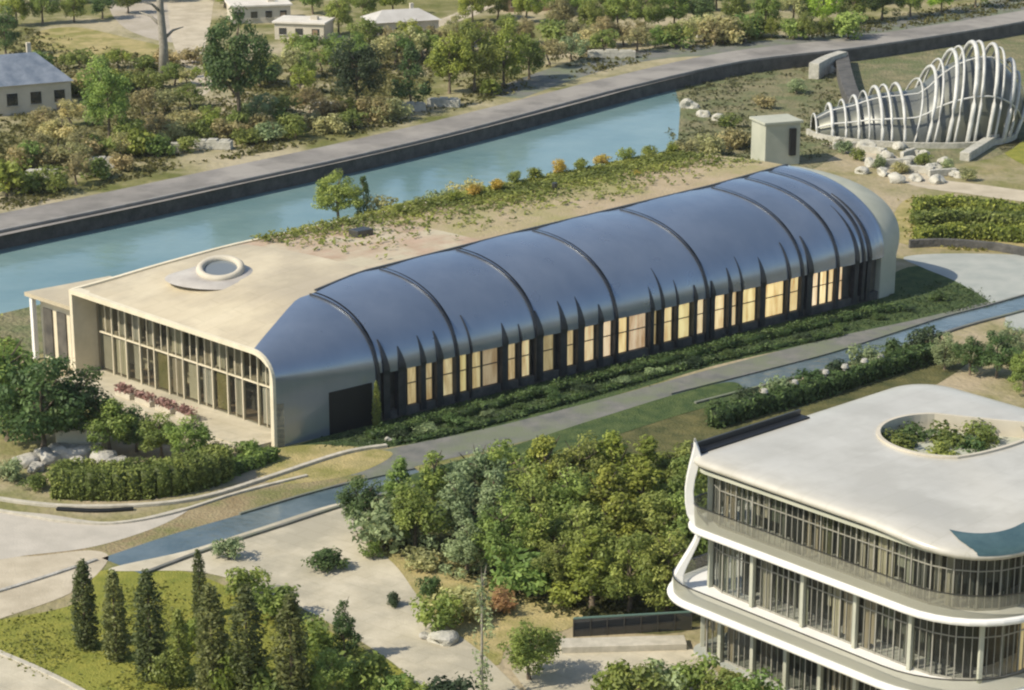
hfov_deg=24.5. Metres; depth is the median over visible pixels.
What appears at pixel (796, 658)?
window
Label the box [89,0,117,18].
broadleaf tree
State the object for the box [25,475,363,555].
earth path
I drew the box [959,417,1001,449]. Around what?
shrub
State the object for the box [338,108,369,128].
shrub
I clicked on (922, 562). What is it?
window
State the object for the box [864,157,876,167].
boulder
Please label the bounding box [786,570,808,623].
window
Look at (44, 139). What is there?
olive tree
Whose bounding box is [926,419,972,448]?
shrub
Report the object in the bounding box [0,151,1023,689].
ground
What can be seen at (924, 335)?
shrub
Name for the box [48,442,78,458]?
boulder
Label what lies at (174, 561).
kerb
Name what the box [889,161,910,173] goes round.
shrub
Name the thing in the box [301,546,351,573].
shrub
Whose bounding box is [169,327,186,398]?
window
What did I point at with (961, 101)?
ribbed pavilion
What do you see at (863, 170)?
boulder
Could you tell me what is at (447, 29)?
broadleaf tree
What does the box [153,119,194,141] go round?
shrub
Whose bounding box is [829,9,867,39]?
shrub
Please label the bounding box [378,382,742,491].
green strip
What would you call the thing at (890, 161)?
bed edging
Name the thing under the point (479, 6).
broadleaf tree
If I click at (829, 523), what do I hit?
window
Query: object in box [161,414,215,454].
broadleaf tree
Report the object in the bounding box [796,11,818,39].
broadleaf tree
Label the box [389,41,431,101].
tapering tree
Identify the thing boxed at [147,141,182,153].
terrace wall
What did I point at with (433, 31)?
olive tree
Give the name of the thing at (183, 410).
flower tub
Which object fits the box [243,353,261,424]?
window
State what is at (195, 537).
channel water
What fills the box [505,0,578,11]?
long shed
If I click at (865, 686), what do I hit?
window
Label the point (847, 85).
curved wall
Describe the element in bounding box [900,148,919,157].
bed edging
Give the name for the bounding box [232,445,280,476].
hedge
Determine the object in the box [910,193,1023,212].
field hedge
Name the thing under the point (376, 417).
cypress tree
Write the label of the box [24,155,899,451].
vaulted hall
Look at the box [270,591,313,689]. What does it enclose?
cypress tree
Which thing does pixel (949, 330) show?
kerb
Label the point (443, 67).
broadleaf tree
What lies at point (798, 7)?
broadleaf tree
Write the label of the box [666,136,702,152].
shrub
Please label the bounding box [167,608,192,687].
cypress tree
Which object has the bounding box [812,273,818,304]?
window
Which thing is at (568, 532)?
broadleaf tree
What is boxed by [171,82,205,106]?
olive tree
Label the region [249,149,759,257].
roof planting
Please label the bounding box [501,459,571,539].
broadleaf tree
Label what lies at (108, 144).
shrub
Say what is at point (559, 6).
broadleaf tree
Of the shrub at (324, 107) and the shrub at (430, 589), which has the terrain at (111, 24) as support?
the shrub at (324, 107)
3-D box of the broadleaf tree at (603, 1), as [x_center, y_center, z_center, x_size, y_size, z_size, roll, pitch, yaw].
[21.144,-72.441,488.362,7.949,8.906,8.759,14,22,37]
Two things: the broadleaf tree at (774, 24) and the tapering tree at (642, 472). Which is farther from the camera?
the broadleaf tree at (774, 24)
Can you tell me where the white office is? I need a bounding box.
[667,384,1023,689]
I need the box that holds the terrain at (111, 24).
[0,0,1023,212]
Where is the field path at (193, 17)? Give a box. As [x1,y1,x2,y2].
[167,0,213,94]
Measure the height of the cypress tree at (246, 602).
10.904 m
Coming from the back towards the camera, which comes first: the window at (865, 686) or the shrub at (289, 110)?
the shrub at (289, 110)
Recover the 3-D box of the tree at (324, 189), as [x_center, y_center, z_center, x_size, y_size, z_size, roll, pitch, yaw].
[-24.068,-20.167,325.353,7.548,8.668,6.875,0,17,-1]
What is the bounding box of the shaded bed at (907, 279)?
[300,266,988,446]
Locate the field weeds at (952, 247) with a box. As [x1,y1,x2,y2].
[897,195,993,251]
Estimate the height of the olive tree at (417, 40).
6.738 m
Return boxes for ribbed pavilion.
[806,40,1023,148]
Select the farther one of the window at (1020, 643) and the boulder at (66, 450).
the boulder at (66, 450)
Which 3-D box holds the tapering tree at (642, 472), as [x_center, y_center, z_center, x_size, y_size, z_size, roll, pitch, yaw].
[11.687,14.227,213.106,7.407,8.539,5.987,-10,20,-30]
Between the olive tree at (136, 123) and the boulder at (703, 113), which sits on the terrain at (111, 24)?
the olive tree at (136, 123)
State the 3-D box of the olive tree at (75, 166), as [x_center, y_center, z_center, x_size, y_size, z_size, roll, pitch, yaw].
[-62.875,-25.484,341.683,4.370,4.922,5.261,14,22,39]
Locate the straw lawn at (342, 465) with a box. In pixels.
[256,445,392,483]
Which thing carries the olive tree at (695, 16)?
on the terrain at (111, 24)
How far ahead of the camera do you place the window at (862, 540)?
176.88 m
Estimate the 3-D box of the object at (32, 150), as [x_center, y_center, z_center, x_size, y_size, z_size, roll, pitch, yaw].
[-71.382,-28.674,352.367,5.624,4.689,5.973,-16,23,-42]
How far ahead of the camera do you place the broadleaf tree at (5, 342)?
248.43 m
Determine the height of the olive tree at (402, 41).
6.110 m
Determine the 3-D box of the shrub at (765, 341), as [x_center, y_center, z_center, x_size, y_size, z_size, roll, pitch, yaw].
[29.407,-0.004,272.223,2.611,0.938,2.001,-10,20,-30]
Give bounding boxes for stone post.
[761,388,767,393]
[790,379,798,384]
[821,369,829,376]
[841,364,848,370]
[860,358,867,364]
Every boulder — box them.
[12,452,39,468]
[27,461,44,473]
[34,447,61,465]
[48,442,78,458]
[78,444,97,459]
[89,449,116,462]
[106,455,126,462]
[419,631,428,639]
[427,630,458,646]
[679,98,699,108]
[696,110,709,117]
[711,113,723,120]
[830,65,835,72]
[833,136,844,141]
[855,166,869,174]
[856,139,876,148]
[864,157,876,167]
[877,167,887,176]
[879,150,893,158]
[887,172,905,183]
[892,141,906,149]
[903,155,916,164]
[908,173,923,181]
[916,150,929,156]
[925,162,942,168]
[929,174,945,184]
[937,156,947,164]
[948,170,961,177]
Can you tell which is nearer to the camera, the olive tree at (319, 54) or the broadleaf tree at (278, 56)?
the broadleaf tree at (278, 56)
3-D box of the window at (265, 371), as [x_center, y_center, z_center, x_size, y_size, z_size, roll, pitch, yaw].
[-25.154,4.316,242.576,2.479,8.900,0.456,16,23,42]
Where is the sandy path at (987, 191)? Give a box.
[822,142,1023,201]
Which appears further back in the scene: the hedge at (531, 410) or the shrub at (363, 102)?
the shrub at (363, 102)
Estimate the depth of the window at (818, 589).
182.05 m
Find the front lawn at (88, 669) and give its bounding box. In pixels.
[0,570,407,689]
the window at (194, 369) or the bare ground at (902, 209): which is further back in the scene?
the bare ground at (902, 209)
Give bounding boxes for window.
[6,93,18,106]
[30,91,42,104]
[53,89,64,102]
[99,304,116,374]
[113,310,129,379]
[126,314,143,383]
[140,319,157,388]
[154,324,171,393]
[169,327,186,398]
[183,333,200,403]
[198,338,215,409]
[213,342,230,414]
[228,348,245,419]
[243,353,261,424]
[250,11,257,18]
[258,362,270,426]
[265,11,271,18]
[278,28,286,34]
[295,28,302,35]
[406,366,417,404]
[426,362,433,399]
[443,357,452,394]
[460,354,467,390]
[467,351,481,387]
[482,347,498,386]
[508,343,515,379]
[522,339,530,375]
[543,334,554,370]
[567,330,573,364]
[584,325,594,360]
[603,321,611,356]
[619,317,627,352]
[628,313,646,350]
[654,310,657,343]
[664,307,672,341]
[678,302,690,337]
[697,299,702,333]
[706,618,717,655]
[712,477,724,525]
[712,542,725,591]
[715,294,724,328]
[718,480,735,532]
[721,545,737,598]
[723,625,737,666]
[732,292,736,324]
[734,486,755,538]
[737,551,749,603]
[737,631,749,670]
[742,287,756,322]
[751,491,768,544]
[755,558,770,611]
[755,638,769,680]
[765,280,784,316]
[767,497,785,550]
[770,563,790,618]
[770,645,783,683]
[784,503,802,556]
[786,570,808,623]
[788,652,804,689]
[790,277,797,310]
[801,509,824,563]
[804,659,817,689]
[805,577,822,631]
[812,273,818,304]
[818,271,827,304]
[819,515,842,569]
[821,583,839,638]
[823,666,842,689]
[826,269,833,302]
[836,521,855,576]
[838,589,852,644]
[839,267,843,298]
[839,673,852,689]
[854,528,873,583]
[857,597,875,652]
[858,681,874,689]
[872,534,895,590]
[873,603,896,660]
[890,541,914,597]
[892,610,915,666]
[909,547,929,603]
[912,618,931,674]
[928,553,955,608]
[930,622,955,678]
[951,558,976,610]
[953,625,978,679]
[975,560,1000,610]
[982,626,1000,680]
[998,558,1019,609]
[998,624,1019,678]
[1015,623,1023,672]
[1017,556,1023,605]
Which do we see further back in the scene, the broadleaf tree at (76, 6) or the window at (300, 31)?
the broadleaf tree at (76, 6)
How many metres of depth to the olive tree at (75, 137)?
356.65 m
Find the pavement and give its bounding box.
[904,253,1023,330]
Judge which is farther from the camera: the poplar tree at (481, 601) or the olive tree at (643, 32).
the olive tree at (643, 32)
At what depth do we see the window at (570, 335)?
262.25 m
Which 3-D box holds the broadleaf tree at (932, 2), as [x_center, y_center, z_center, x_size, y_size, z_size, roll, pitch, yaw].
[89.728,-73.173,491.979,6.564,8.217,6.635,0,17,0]
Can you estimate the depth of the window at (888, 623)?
177.01 m
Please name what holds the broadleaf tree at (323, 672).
on the front lawn at (88, 669)
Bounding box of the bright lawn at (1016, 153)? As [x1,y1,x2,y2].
[996,95,1023,163]
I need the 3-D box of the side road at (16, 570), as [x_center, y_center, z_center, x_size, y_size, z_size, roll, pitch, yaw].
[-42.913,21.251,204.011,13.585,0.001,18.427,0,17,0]
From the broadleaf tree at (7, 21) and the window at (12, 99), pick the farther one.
the broadleaf tree at (7, 21)
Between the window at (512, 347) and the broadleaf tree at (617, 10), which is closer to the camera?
the window at (512, 347)
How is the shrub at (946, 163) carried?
on the ground at (1004, 171)
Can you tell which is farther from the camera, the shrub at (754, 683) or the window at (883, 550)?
the shrub at (754, 683)
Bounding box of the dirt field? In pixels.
[110,0,171,41]
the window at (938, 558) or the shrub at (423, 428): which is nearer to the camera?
the window at (938, 558)
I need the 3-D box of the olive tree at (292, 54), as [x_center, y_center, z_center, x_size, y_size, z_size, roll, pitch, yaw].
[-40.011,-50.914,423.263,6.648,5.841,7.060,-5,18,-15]
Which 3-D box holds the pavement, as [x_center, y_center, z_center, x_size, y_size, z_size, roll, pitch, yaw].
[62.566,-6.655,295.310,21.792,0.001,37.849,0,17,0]
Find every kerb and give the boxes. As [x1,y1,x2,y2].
[0,21,1023,231]
[0,443,387,507]
[0,474,307,524]
[0,558,97,591]
[0,650,84,689]
[146,485,413,571]
[239,467,414,514]
[670,294,1023,394]
[694,309,1023,403]
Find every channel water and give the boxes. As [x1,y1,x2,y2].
[104,469,418,573]
[672,296,1023,394]
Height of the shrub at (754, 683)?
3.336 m
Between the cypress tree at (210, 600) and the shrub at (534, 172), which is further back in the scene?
the shrub at (534, 172)
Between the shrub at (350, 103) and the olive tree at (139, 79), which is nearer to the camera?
the shrub at (350, 103)
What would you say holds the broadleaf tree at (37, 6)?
on the terrain at (111, 24)
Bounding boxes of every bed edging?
[832,141,857,149]
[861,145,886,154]
[873,158,911,165]
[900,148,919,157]
[902,164,933,174]
[928,168,956,176]
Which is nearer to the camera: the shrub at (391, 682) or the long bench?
the shrub at (391, 682)
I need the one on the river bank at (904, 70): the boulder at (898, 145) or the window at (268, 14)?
the boulder at (898, 145)
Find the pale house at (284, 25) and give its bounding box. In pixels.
[272,15,335,39]
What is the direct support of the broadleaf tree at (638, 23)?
on the terrain at (111, 24)
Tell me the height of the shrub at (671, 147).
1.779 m
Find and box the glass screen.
[573,611,691,636]
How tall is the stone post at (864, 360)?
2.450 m
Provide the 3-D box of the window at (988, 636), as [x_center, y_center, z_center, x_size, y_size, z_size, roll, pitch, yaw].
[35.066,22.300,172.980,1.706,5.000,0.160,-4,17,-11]
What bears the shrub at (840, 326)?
on the shaded bed at (907, 279)
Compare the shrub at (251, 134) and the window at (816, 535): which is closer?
the window at (816, 535)
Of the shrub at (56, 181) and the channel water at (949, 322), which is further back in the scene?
the shrub at (56, 181)
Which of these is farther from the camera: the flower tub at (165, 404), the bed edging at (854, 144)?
the bed edging at (854, 144)
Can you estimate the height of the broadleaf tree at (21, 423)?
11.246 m
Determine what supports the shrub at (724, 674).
on the terrace paving
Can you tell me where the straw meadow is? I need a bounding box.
[376,536,585,664]
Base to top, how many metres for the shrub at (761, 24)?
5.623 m
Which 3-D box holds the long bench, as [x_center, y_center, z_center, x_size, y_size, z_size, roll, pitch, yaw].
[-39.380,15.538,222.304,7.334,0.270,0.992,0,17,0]
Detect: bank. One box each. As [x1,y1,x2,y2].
[0,149,750,354]
[675,34,1023,168]
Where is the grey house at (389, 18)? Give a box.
[361,3,441,39]
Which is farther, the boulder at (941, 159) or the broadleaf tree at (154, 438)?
the boulder at (941, 159)
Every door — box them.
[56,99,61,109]
[329,383,372,434]
[789,128,796,155]
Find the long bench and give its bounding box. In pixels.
[56,507,133,512]
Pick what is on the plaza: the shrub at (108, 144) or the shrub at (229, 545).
the shrub at (229, 545)
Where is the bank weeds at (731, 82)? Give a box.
[664,66,842,158]
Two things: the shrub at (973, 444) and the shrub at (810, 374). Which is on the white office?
the shrub at (973, 444)
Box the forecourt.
[0,508,185,558]
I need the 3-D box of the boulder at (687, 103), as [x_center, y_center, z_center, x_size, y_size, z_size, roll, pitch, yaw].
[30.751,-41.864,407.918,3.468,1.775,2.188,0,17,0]
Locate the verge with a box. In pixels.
[485,0,1023,97]
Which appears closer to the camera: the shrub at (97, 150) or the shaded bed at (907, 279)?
the shaded bed at (907, 279)
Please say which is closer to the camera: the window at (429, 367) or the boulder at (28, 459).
the boulder at (28, 459)
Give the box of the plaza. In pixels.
[108,503,518,689]
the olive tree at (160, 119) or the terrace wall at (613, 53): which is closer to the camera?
the olive tree at (160, 119)
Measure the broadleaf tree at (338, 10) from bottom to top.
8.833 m
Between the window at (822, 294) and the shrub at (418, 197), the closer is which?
the window at (822, 294)
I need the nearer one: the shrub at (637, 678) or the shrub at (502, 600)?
the shrub at (637, 678)
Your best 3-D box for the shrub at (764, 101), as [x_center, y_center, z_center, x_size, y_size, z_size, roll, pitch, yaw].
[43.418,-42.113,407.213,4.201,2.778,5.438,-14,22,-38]
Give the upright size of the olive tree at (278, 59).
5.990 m
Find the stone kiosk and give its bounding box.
[749,114,803,164]
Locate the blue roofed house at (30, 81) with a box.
[0,42,73,115]
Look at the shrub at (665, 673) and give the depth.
182.13 m
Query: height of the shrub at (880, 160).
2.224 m
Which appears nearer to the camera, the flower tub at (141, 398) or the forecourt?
the forecourt
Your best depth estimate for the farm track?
487.94 m
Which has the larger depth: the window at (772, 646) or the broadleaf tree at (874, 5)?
the broadleaf tree at (874, 5)
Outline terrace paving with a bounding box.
[512,646,718,689]
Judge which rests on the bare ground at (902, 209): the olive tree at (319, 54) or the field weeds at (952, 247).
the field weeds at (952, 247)
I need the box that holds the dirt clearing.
[28,27,169,61]
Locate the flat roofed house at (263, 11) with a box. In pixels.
[224,0,292,23]
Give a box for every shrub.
[0,156,31,195]
[0,456,24,482]
[4,143,36,168]
[16,472,48,492]
[19,170,48,191]
[29,144,67,166]
[32,50,55,64]
[34,164,68,192]
[64,67,107,93]
[71,75,87,96]
[77,138,105,157]
[79,157,111,179]
[80,134,118,156]
[92,65,129,77]
[107,152,135,171]
[110,122,155,154]
[115,71,137,90]
[129,54,156,69]
[139,134,177,156]
[144,69,168,88]
[144,650,183,687]
[152,49,185,64]
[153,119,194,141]
[176,136,201,152]
[177,617,214,649]
[178,45,204,63]
[183,119,216,138]
[195,115,226,138]
[207,644,244,689]
[209,535,245,559]
[210,118,244,139]
[210,440,230,449]
[224,566,271,596]
[226,105,255,128]
[229,127,261,145]
[229,438,260,453]
[243,112,280,129]
[243,660,288,689]
[250,582,300,623]
[254,120,288,141]
[271,106,288,125]
[274,106,301,125]
[276,112,309,138]
[291,110,321,128]
[293,612,340,665]
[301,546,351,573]
[310,97,348,118]
[310,113,350,135]
[330,97,359,115]
[333,650,396,689]
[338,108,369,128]
[344,492,409,553]
[354,95,395,121]
[354,102,368,116]
[357,537,386,557]
[364,195,398,211]
[366,98,391,119]
[370,670,416,689]
[371,97,414,122]
[386,591,400,607]
[387,429,411,438]
[394,205,404,210]
[395,196,426,203]
[397,678,431,689]
[400,546,443,572]
[409,588,464,634]
[411,421,437,433]
[414,574,442,597]
[421,672,479,689]
[423,188,456,198]
[426,583,490,621]
[441,412,469,426]
[445,176,482,191]
[449,189,462,199]
[465,184,483,194]
[475,77,501,95]
[480,408,499,416]
[482,541,561,597]
[486,585,518,613]
[490,178,503,188]
[505,170,521,182]
[511,402,527,409]
[526,167,543,177]
[536,16,570,47]
[541,184,551,189]
[544,388,562,400]
[550,158,567,172]
[570,382,596,393]
[571,27,600,51]
[573,157,587,169]
[588,659,635,689]
[592,152,612,163]
[603,657,668,689]
[612,374,630,382]
[615,146,635,159]
[641,145,659,155]
[643,658,691,689]
[644,367,664,374]
[657,24,694,47]
[664,141,679,151]
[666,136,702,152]
[666,648,731,689]
[673,355,704,368]
[692,132,726,155]
[692,667,745,689]
[693,12,745,43]
[703,398,724,414]
[714,126,750,149]
[716,112,742,127]
[718,348,739,357]
[723,665,785,689]
[731,385,761,399]
[735,12,765,38]
[745,13,770,38]
[751,93,777,109]
[757,339,774,346]
[759,374,792,389]
[780,16,811,39]
[786,78,808,93]
[788,368,827,382]
[792,332,815,341]
[824,357,847,372]
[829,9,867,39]
[832,139,853,154]
[834,322,846,330]
[845,343,884,365]
[848,147,865,160]
[870,312,887,319]
[872,154,887,167]
[878,337,915,355]
[881,427,917,449]
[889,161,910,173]
[891,418,941,448]
[903,306,918,312]
[904,324,948,346]
[914,152,934,165]
[925,441,961,454]
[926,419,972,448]
[928,290,948,300]
[940,158,955,168]
[953,433,990,452]
[959,167,978,181]
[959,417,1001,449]
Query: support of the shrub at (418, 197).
on the bank at (14, 324)
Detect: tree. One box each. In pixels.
[0,0,30,25]
[0,4,20,53]
[0,313,25,390]
[0,337,47,441]
[0,350,90,447]
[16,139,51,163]
[18,128,54,160]
[20,106,61,129]
[29,0,62,23]
[34,353,119,434]
[36,117,76,146]
[48,141,93,161]
[56,98,86,125]
[57,52,76,68]
[60,0,87,22]
[62,126,101,154]
[62,151,92,184]
[65,48,92,70]
[67,558,100,651]
[76,55,134,137]
[82,398,139,453]
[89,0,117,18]
[90,54,110,64]
[100,568,131,663]
[104,48,132,67]
[106,131,130,153]
[112,117,144,135]
[113,0,142,12]
[114,404,150,452]
[127,87,157,115]
[130,568,169,683]
[131,68,167,92]
[136,412,179,457]
[140,0,183,72]
[141,111,172,135]
[151,47,173,59]
[151,87,184,111]
[160,61,183,85]
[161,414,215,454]
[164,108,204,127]
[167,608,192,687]
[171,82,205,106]
[177,67,197,82]
[189,63,212,86]
[191,105,225,121]
[191,547,207,616]
[191,582,231,689]
[198,3,280,122]
[226,582,268,689]
[242,93,278,116]
[244,55,280,85]
[261,52,283,83]
[267,94,302,113]
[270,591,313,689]
[273,45,305,76]
[280,31,301,51]
[289,64,316,90]
[291,33,329,62]
[291,86,324,112]
[294,46,318,70]
[299,0,323,14]
[305,647,355,689]
[309,47,331,70]
[310,168,363,218]
[316,42,347,71]
[322,32,348,50]
[323,0,353,33]
[326,35,388,114]
[330,597,363,659]
[334,474,388,533]
[344,31,368,49]
[345,16,383,46]
[348,43,361,67]
[349,0,380,15]
[354,175,371,214]
[357,42,376,63]
[366,34,397,68]
[371,380,381,427]
[372,33,412,63]
[378,0,406,8]
[379,25,399,56]
[382,455,413,504]
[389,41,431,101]
[391,477,453,548]
[395,18,423,48]
[395,25,427,59]
[409,29,439,58]
[417,449,468,514]
[418,469,486,551]
[421,24,444,51]
[424,30,473,93]
[436,15,460,40]
[438,517,495,578]
[439,445,510,515]
[446,20,506,90]
[455,17,489,51]
[456,0,486,21]
[459,465,521,549]
[471,487,539,572]
[471,564,498,689]
[474,19,501,44]
[476,438,541,504]
[480,14,529,85]
[485,0,509,18]
[491,12,520,41]
[497,434,565,522]
[497,618,565,679]
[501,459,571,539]
[504,498,574,583]
[506,34,546,79]
[512,0,544,20]
[515,16,535,38]
[524,538,574,594]
[538,38,567,66]
[539,464,608,525]
[541,0,556,9]
[543,0,576,24]
[546,429,614,507]
[547,525,626,607]
[552,501,616,579]
[558,32,589,60]
[559,20,596,49]
[567,0,602,17]
[573,429,639,514]
[577,0,607,26]
[579,463,638,543]
[584,529,664,611]
[585,491,654,569]
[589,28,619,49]
[591,15,617,46]
[598,0,631,9]
[601,0,639,22]
[608,458,664,533]
[608,489,687,555]
[614,21,633,45]
[621,434,670,499]
[623,25,651,51]
[630,0,667,30]
[631,528,698,611]
[632,19,654,44]
[637,453,707,515]
[647,25,663,47]
[647,490,716,559]
[654,0,690,23]
[654,440,707,497]
[657,21,696,47]
[676,18,701,42]
[686,0,715,24]
[691,12,717,40]
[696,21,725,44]
[706,0,721,10]
[719,0,751,19]
[737,17,754,41]
[749,0,782,22]
[763,17,779,37]
[773,0,808,22]
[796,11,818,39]
[804,0,842,18]
[816,13,834,37]
[837,0,870,14]
[866,0,903,19]
[894,0,923,16]
[926,0,955,12]
[931,331,962,369]
[951,335,984,375]
[974,0,988,7]
[975,330,1022,377]
[995,319,1023,353]
[1007,349,1023,392]
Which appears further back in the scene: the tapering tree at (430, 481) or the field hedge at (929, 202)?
the field hedge at (929, 202)
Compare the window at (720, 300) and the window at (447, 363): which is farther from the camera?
the window at (720, 300)
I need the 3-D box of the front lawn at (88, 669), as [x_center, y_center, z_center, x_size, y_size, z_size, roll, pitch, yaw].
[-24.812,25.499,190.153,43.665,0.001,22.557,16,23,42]
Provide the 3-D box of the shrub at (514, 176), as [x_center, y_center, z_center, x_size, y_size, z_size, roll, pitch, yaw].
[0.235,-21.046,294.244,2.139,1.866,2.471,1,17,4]
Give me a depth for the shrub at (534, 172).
295.75 m
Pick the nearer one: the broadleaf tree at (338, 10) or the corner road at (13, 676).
the corner road at (13, 676)
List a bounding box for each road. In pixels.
[0,10,1023,235]
[0,550,107,617]
[0,655,73,689]
[351,302,989,477]
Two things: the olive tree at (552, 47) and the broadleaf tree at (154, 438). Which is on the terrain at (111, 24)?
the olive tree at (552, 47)
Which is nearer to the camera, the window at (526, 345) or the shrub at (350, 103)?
the window at (526, 345)
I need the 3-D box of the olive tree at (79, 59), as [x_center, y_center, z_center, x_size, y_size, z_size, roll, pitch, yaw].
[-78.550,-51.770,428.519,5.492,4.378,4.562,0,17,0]
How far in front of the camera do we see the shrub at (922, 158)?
363.87 m
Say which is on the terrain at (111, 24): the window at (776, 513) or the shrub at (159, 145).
the shrub at (159, 145)
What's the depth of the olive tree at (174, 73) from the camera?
414.45 m
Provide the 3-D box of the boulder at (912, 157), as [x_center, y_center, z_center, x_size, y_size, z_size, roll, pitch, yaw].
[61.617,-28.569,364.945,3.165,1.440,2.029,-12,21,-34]
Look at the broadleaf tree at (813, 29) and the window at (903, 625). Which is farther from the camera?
the broadleaf tree at (813, 29)
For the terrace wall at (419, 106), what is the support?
on the terrain at (111, 24)
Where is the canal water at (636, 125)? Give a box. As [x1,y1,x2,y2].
[0,90,679,313]
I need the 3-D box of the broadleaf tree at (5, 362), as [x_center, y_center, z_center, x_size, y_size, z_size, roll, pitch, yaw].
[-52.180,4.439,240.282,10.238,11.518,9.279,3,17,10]
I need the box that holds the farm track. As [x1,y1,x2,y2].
[220,1,492,39]
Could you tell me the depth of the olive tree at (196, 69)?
414.21 m
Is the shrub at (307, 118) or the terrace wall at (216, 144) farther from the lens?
the shrub at (307, 118)
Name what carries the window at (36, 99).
in the blue roofed house at (30, 81)
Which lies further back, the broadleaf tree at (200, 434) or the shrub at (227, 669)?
the broadleaf tree at (200, 434)
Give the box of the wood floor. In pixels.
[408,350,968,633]
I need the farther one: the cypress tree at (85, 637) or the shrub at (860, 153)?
the shrub at (860, 153)
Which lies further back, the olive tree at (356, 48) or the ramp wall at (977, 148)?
the olive tree at (356, 48)
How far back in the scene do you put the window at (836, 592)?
180.73 m
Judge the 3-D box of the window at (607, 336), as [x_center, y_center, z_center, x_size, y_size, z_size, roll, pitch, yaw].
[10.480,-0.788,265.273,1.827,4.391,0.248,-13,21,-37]
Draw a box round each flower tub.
[114,381,135,399]
[134,389,156,406]
[154,396,177,414]
[175,403,197,421]
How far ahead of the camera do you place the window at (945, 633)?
173.72 m
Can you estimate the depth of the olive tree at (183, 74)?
414.49 m
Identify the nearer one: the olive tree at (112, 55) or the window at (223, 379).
the window at (223, 379)
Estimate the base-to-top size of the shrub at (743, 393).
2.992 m
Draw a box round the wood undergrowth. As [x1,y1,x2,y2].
[350,498,707,617]
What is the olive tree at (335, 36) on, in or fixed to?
on the terrain at (111, 24)
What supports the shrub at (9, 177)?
on the terrain at (111, 24)
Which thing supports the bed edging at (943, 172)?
on the ground at (1004, 171)
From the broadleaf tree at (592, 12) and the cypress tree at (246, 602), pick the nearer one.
the cypress tree at (246, 602)
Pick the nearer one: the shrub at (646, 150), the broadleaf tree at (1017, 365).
the broadleaf tree at (1017, 365)
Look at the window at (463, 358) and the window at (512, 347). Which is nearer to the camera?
the window at (463, 358)
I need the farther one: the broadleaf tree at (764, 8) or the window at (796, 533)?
the broadleaf tree at (764, 8)
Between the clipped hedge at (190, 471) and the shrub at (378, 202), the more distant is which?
the shrub at (378, 202)
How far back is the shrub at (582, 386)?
256.04 m
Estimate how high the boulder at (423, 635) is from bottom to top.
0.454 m
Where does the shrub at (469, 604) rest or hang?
on the straw meadow
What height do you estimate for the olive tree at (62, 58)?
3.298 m
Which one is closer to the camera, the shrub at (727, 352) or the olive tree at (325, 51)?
the shrub at (727, 352)
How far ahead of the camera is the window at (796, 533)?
181.83 m
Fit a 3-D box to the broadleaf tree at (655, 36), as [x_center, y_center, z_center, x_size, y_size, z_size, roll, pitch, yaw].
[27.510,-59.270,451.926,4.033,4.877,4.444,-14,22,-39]
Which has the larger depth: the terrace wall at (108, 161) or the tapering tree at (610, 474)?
the terrace wall at (108, 161)
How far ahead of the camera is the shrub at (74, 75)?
405.50 m
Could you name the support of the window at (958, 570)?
in the white office
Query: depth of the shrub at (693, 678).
182.76 m
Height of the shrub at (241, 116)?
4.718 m
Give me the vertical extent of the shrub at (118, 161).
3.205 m
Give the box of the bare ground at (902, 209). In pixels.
[894,196,1023,251]
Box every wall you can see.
[0,23,1023,248]
[25,168,59,178]
[55,427,104,449]
[89,156,113,167]
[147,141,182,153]
[193,138,232,149]
[402,101,425,111]
[427,97,459,107]
[560,635,686,652]
[588,49,635,57]
[808,51,846,79]
[835,52,862,103]
[908,238,1023,255]
[960,134,999,160]
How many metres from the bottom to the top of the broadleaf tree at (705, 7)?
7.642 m
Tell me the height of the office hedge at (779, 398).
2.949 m
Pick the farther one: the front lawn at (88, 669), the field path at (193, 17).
the field path at (193, 17)
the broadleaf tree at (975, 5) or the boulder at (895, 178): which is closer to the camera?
the boulder at (895, 178)
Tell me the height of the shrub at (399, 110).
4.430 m
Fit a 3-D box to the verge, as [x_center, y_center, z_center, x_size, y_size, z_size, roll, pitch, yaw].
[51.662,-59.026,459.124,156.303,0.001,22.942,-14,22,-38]
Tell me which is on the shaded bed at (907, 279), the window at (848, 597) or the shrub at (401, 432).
the shrub at (401, 432)
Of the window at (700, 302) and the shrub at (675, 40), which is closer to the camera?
the window at (700, 302)
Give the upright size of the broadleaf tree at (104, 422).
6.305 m
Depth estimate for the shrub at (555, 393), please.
253.90 m
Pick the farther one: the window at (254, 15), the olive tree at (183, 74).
the window at (254, 15)
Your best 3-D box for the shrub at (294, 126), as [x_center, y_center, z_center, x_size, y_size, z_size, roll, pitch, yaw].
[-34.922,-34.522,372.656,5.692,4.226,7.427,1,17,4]
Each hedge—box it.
[46,442,235,501]
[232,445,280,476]
[363,301,908,438]
[390,329,844,445]
[705,341,940,428]
[907,206,1023,226]
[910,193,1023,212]
[911,221,1023,242]
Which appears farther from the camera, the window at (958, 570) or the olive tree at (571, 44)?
the olive tree at (571, 44)

